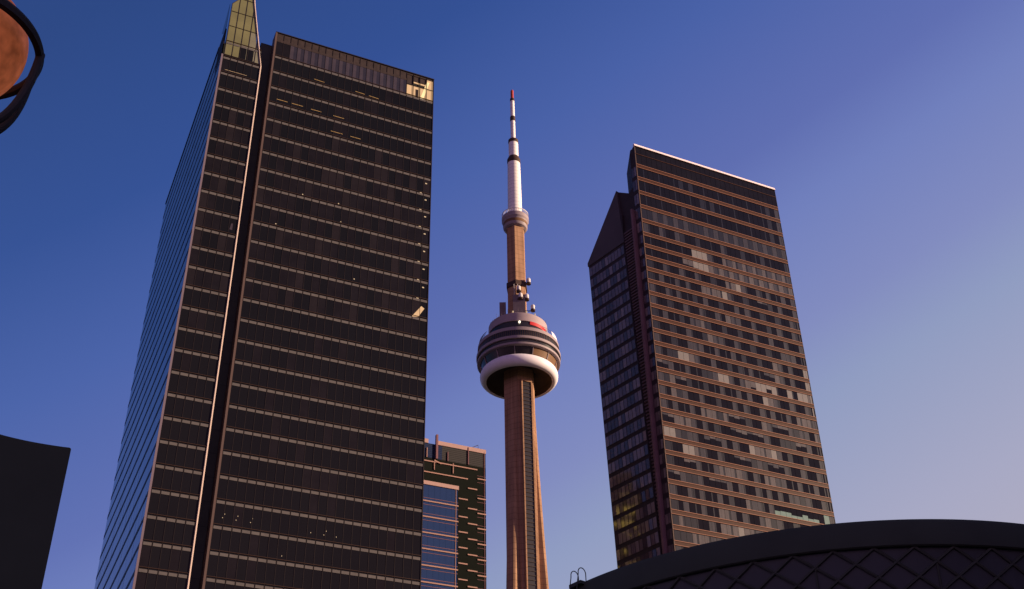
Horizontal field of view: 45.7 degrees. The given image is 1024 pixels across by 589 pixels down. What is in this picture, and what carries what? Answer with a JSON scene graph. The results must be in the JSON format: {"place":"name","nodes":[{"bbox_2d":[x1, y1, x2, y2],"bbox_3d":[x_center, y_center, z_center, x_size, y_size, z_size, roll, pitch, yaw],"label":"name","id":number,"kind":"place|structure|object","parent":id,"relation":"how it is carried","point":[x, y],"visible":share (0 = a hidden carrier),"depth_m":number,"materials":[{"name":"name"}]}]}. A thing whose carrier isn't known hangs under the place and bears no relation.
{"place":"outdoors","nodes":[
{"label":"outdoors","id":0,"kind":"place"},
{"bbox_2d":[94,0,433,588],"bbox_3d":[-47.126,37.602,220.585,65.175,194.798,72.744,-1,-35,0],"label":"office tower","id":1,"kind":"structure","parent":0,"point":[273,437],"depth_m":209.78,"materials":[{"name":"black glass"}]},
{"bbox_2d":[0,0,1023,588],"label":"sky","id":2,"kind":"structure","parent":0,"point":[888,135],"materials":[{"name":"blue"}]},
{"bbox_2d":[476,90,560,588],"bbox_3d":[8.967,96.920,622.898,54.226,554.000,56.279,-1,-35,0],"label":"broadcast tower","id":3,"kind":"structure","parent":0,"point":[518,358],"depth_m":644.81,"materials":[{"name":"concrete"}]},
{"bbox_2d":[588,144,835,567],"bbox_3d":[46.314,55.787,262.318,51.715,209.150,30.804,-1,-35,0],"label":"copper banded tower","id":4,"kind":"structure","parent":0,"point":[711,430],"depth_m":281.57,"materials":[{"name":"brown glass"}]},
{"bbox_2d":[631,166,635,177],"bbox_3d":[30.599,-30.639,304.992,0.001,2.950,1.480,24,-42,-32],"label":"corner window","id":5,"kind":"structure","parent":4,"relation":"in","point":[634,169],"depth_m":305.03,"materials":[{"name":"black glass"}]},
{"bbox_2d":[633,179,637,191],"bbox_3d":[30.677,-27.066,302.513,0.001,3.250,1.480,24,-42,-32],"label":"corner window","id":6,"kind":"structure","parent":4,"relation":"in","point":[635,182],"depth_m":302.58,"materials":[{"name":"black glass"}]},
{"bbox_2d":[634,194,638,205],"bbox_3d":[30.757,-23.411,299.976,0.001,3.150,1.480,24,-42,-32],"label":"corner window","id":7,"kind":"structure","parent":4,"relation":"in","point":[636,200],"depth_m":299.86,"materials":[{"name":"black glass"}]},
{"bbox_2d":[635,207,640,219],"bbox_3d":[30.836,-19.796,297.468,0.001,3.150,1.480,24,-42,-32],"label":"corner window","id":8,"kind":"structure","parent":4,"relation":"in","point":[637,210],"depth_m":297.49,"materials":[{"name":"black glass"}]},
{"bbox_2d":[637,222,641,232],"bbox_3d":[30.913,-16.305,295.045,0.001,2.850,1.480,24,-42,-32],"label":"corner window","id":9,"kind":"structure","parent":4,"relation":"in","point":[639,224],"depth_m":295.07,"materials":[{"name":"black glass"}]},
{"bbox_2d":[638,235,642,244],"bbox_3d":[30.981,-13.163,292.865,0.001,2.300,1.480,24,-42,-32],"label":"corner window","id":10,"kind":"structure","parent":4,"relation":"in","point":[640,241],"depth_m":292.77,"materials":[{"name":"black glass"}]},
{"bbox_2d":[639,246,643,255],"bbox_3d":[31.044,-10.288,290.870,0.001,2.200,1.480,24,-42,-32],"label":"corner window","id":11,"kind":"structure","parent":4,"relation":"in","point":[641,251],"depth_m":290.85,"materials":[{"name":"black glass"}]},
{"bbox_2d":[640,258,644,267],"bbox_3d":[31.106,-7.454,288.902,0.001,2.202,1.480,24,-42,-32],"label":"corner window","id":12,"kind":"structure","parent":4,"relation":"in","point":[642,261],"depth_m":288.94,"materials":[{"name":"black glass"}]},
{"bbox_2d":[642,270,645,279],"bbox_3d":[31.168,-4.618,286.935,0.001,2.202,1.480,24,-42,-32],"label":"corner window","id":13,"kind":"structure","parent":4,"relation":"in","point":[644,272],"depth_m":286.97,"materials":[{"name":"black glass"}]},
{"bbox_2d":[643,282,647,291],"bbox_3d":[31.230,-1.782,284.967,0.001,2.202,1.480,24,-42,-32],"label":"corner window","id":14,"kind":"structure","parent":4,"relation":"in","point":[645,284],"depth_m":285.02,"materials":[{"name":"black glass"}]},
{"bbox_2d":[644,294,648,303],"bbox_3d":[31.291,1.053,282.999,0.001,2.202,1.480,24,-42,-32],"label":"corner window","id":15,"kind":"structure","parent":4,"relation":"in","point":[645,301],"depth_m":283.01,"materials":[{"name":"black glass"}]},
{"bbox_2d":[645,307,649,315],"bbox_3d":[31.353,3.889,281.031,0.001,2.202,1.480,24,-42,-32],"label":"corner window","id":16,"kind":"structure","parent":4,"relation":"in","point":[647,312],"depth_m":280.97,"materials":[{"name":"black glass"}]},
{"bbox_2d":[646,318,650,328],"bbox_3d":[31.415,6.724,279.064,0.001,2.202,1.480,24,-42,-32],"label":"corner window","id":17,"kind":"structure","parent":4,"relation":"in","point":[648,322],"depth_m":279.09,"materials":[{"name":"black glass"}]},
{"bbox_2d":[647,331,652,341],"bbox_3d":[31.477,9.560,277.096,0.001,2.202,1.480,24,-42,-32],"label":"corner window","id":18,"kind":"structure","parent":4,"relation":"in","point":[649,334],"depth_m":277.13,"materials":[{"name":"black glass"}]},
{"bbox_2d":[649,344,653,354],"bbox_3d":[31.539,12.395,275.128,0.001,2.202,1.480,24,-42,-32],"label":"corner window","id":19,"kind":"structure","parent":4,"relation":"in","point":[651,346],"depth_m":275.17,"materials":[{"name":"black glass"}]},
{"bbox_2d":[650,357,654,366],"bbox_3d":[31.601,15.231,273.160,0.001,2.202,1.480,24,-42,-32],"label":"corner window","id":20,"kind":"structure","parent":4,"relation":"in","point":[652,363],"depth_m":273.13,"materials":[{"name":"black glass"}]},
{"bbox_2d":[651,370,656,380],"bbox_3d":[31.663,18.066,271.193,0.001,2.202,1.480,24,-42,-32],"label":"corner window","id":21,"kind":"structure","parent":4,"relation":"in","point":[653,374],"depth_m":271.24,"materials":[{"name":"black glass"}]},
{"bbox_2d":[652,384,657,393],"bbox_3d":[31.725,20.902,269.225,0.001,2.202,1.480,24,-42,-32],"label":"corner window","id":22,"kind":"structure","parent":4,"relation":"in","point":[654,386],"depth_m":269.26,"materials":[{"name":"black glass"}]},
{"bbox_2d":[654,397,658,407],"bbox_3d":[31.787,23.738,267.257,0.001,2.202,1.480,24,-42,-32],"label":"corner window","id":23,"kind":"structure","parent":4,"relation":"in","point":[656,404],"depth_m":267.23,"materials":[{"name":"black glass"}]},
{"bbox_2d":[655,411,660,421],"bbox_3d":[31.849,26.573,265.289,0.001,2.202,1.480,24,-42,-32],"label":"corner window","id":24,"kind":"structure","parent":4,"relation":"in","point":[657,415],"depth_m":265.34,"materials":[{"name":"black glass"}]},
{"bbox_2d":[656,425,661,435],"bbox_3d":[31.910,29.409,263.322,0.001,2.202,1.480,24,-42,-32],"label":"corner window","id":25,"kind":"structure","parent":4,"relation":"in","point":[658,427],"depth_m":263.34,"materials":[{"name":"black glass"}]},
{"bbox_2d":[658,439,663,449],"bbox_3d":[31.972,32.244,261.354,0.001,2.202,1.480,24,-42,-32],"label":"corner window","id":26,"kind":"structure","parent":4,"relation":"in","point":[660,445],"depth_m":261.35,"materials":[{"name":"black glass"}]},
{"bbox_2d":[659,453,664,464],"bbox_3d":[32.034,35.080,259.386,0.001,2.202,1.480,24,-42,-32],"label":"corner window","id":27,"kind":"structure","parent":4,"relation":"in","point":[661,456],"depth_m":259.45,"materials":[{"name":"black glass"}]},
{"bbox_2d":[661,468,665,478],"bbox_3d":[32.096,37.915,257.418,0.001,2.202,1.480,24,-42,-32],"label":"corner window","id":28,"kind":"structure","parent":4,"relation":"in","point":[663,475],"depth_m":257.37,"materials":[{"name":"black glass"}]},
{"bbox_2d":[662,483,667,493],"bbox_3d":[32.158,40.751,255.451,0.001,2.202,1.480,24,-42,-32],"label":"corner window","id":29,"kind":"structure","parent":4,"relation":"in","point":[664,487],"depth_m":255.49,"materials":[{"name":"black glass"}]},
{"bbox_2d":[664,497,668,508],"bbox_3d":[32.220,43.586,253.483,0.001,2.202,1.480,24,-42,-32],"label":"corner window","id":30,"kind":"structure","parent":4,"relation":"in","point":[666,506],"depth_m":253.44,"materials":[{"name":"black glass"}]},
{"bbox_2d":[665,513,670,524],"bbox_3d":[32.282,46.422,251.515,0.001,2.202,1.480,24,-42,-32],"label":"corner window","id":31,"kind":"structure","parent":4,"relation":"in","point":[667,517],"depth_m":251.56,"materials":[{"name":"black glass"}]},
{"bbox_2d":[667,528,672,540],"bbox_3d":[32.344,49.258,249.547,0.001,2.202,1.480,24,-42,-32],"label":"corner window","id":32,"kind":"structure","parent":4,"relation":"in","point":[669,536],"depth_m":249.48,"materials":[{"name":"black glass"}]},
{"bbox_2d":[668,544,673,551],"bbox_3d":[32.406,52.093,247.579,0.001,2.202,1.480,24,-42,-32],"label":"corner window","id":33,"kind":"structure","parent":4,"relation":"in","point":[670,548],"depth_m":247.81,"materials":[{"name":"black glass"}]},
{"bbox_2d":[569,519,1023,588],"bbox_3d":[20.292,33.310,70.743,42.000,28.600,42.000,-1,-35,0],"label":"round concert hall","id":34,"kind":"structure","parent":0,"point":[929,554],"depth_m":60.32,"materials":[{"name":"black glass"}]},
{"label":"ground","id":35,"kind":"structure","parent":0,"visible":0},
{"bbox_2d":[0,0,44,133],"bbox_3d":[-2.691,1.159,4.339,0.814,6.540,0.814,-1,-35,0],"label":"street lamp","id":36,"kind":"object","parent":35,"relation":"on","point":[17,29],"visible":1,"depth_m":5.96,"materials":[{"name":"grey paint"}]},
{"bbox_2d":[0,434,70,588],"bbox_3d":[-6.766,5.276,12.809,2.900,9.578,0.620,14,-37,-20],"label":"building","id":37,"kind":"structure","parent":35,"relation":"on","point":[32,476],"depth_m":14.99,"materials":[{"name":"concrete"}]},
{"bbox_2d":[421,480,458,588],"bbox_3d":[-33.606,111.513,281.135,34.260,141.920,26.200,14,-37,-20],"label":"blue glass building","id":38,"kind":"structure","parent":35,"relation":"on","point":[439,569],"depth_m":307.75,"materials":[{"name":"blue reflective glass"},{"name":"pale pink metal"}]},
{"bbox_2d":[424,434,486,588],"bbox_3d":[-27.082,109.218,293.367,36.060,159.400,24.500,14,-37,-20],"label":"dark ledged building","id":39,"kind":"structure","parent":35,"relation":"on","point":[462,467],"depth_m":324.70,"materials":[{"name":"black glass"}]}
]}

